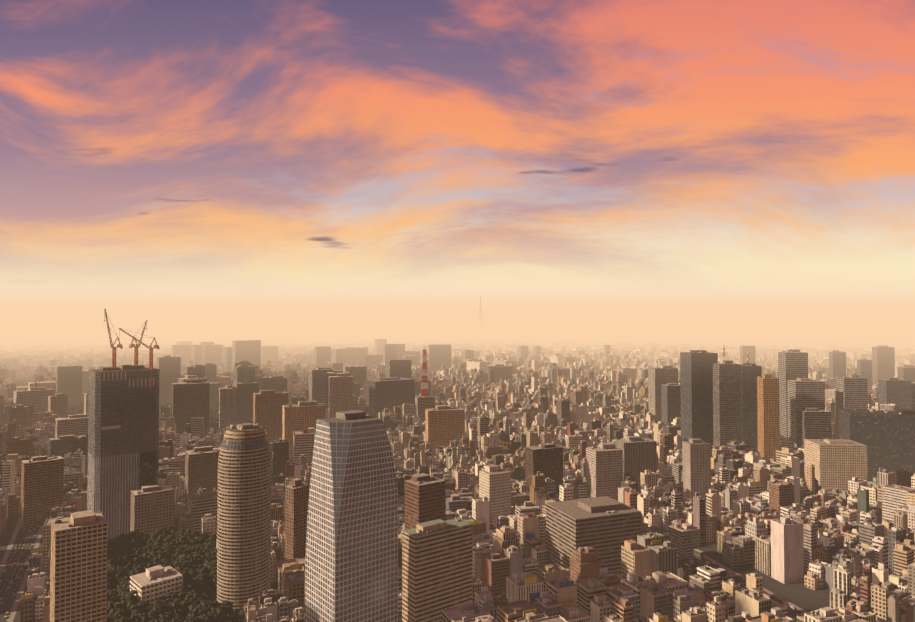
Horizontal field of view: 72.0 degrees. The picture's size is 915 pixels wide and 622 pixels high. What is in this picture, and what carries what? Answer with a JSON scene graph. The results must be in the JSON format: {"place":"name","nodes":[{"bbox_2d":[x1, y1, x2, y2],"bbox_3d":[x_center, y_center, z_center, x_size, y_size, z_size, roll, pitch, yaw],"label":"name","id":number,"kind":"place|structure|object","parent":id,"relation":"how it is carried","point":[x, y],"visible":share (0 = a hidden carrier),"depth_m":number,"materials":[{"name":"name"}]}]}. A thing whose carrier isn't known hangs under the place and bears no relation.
{"place":"outdoors","nodes":[
{"label":"outdoors","id":0,"kind":"place"},
{"bbox_2d":[0,518,20,574],"bbox_3d":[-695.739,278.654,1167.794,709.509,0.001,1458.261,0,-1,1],"label":"pavement","id":1,"kind":"structure","parent":0,"point":[7,552],"depth_m":716.35,"materials":[{"name":"grey concrete"}]},
{"bbox_2d":[0,525,39,621],"bbox_3d":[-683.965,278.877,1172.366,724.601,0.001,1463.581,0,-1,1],"label":"road","id":2,"kind":"structure","parent":0,"point":[11,591],"depth_m":652.37,"materials":[{"name":"grey asphalt"}]},
{"bbox_2d":[7,525,42,621],"bbox_3d":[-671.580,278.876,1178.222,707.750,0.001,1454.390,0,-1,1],"label":"pavement","id":3,"kind":"structure","parent":0,"point":[18,597],"depth_m":602.85,"materials":[{"name":"grey concrete"}]},
{"bbox_2d":[17,374,218,433],"bbox_3d":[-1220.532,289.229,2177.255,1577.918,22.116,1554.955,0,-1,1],"label":"buildings","id":4,"kind":"structure","parent":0,"point":[71,408],"depth_m":1805.54,"materials":[{"name":"beige concrete"}]},
{"bbox_2d":[0,326,914,621],"bbox_3d":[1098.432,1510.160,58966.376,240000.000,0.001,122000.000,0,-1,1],"label":"ground","id":5,"kind":"structure","parent":0,"point":[804,598],"depth_m":19778.51,"materials":[{"name":"beige"}]},
{"bbox_2d":[106,527,243,621],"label":"trees","id":6,"kind":"object","parent":5,"relation":"on","point":[141,553],"depth_m":592.14,"materials":[{"name":"green plant"}]},
{"bbox_2d":[87,365,397,621],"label":"skyscrapers","id":7,"kind":"structure","parent":5,"relation":"on","point":[351,566],"depth_m":544.93,"materials":[{"name":"grey glass"}]},
{"bbox_2d":[104,308,159,393],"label":"construction cranes","id":8,"kind":"object","parent":7,"relation":"on","point":[136,346],"visible":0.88,"depth_m":769.11},
{"bbox_2d":[0,463,799,620],"bbox_3d":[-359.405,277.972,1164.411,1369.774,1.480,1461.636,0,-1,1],"label":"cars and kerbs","id":9,"kind":"object","parent":5,"relation":"on","point":[707,562],"visible":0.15,"depth_m":656.67,"materials":[{"name":"grey"}]},
{"bbox_2d":[0,335,914,621],"bbox_3d":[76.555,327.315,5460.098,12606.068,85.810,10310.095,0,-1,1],"label":"city blocks","id":10,"kind":"structure","parent":5,"relation":"on","point":[780,519],"depth_m":865.61,"materials":[{"name":"beige concrete"}]},
{"bbox_2d":[13,339,914,621],"bbox_3d":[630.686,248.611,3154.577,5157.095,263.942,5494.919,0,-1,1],"label":"blocks","id":11,"kind":"structure","parent":5,"relation":"on","point":[709,401],"depth_m":982.62,"materials":[{"name":"brown concrete"}]},
{"bbox_2d":[34,345,748,395],"bbox_3d":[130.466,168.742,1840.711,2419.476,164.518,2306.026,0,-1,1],"label":"antenna towers","id":12,"kind":"structure","parent":11,"relation":"on","point":[424,379],"depth_m":1504.15,"materials":[{"name":"metal"}]},
{"bbox_2d":[478,295,482,338],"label":"broadcast tower","id":13,"kind":"structure","parent":5,"relation":"on","point":[480,333],"depth_m":8171.92,"materials":[{"name":"grey metal"}]},
{"bbox_2d":[0,0,914,325],"label":"sky","id":14,"kind":"structure","parent":0,"point":[163,162],"materials":[{"name":"orange"}]},
{"bbox_2d":[403,464,803,621],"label":"road","id":15,"kind":"structure","parent":0,"point":[792,611],"depth_m":583.34,"materials":[{"name":"grey asphalt"}]},
{"bbox_2d":[664,538,806,612],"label":"pavement","id":16,"kind":"structure","parent":0,"point":[764,589],"depth_m":602.85,"materials":[{"name":"grey concrete"}]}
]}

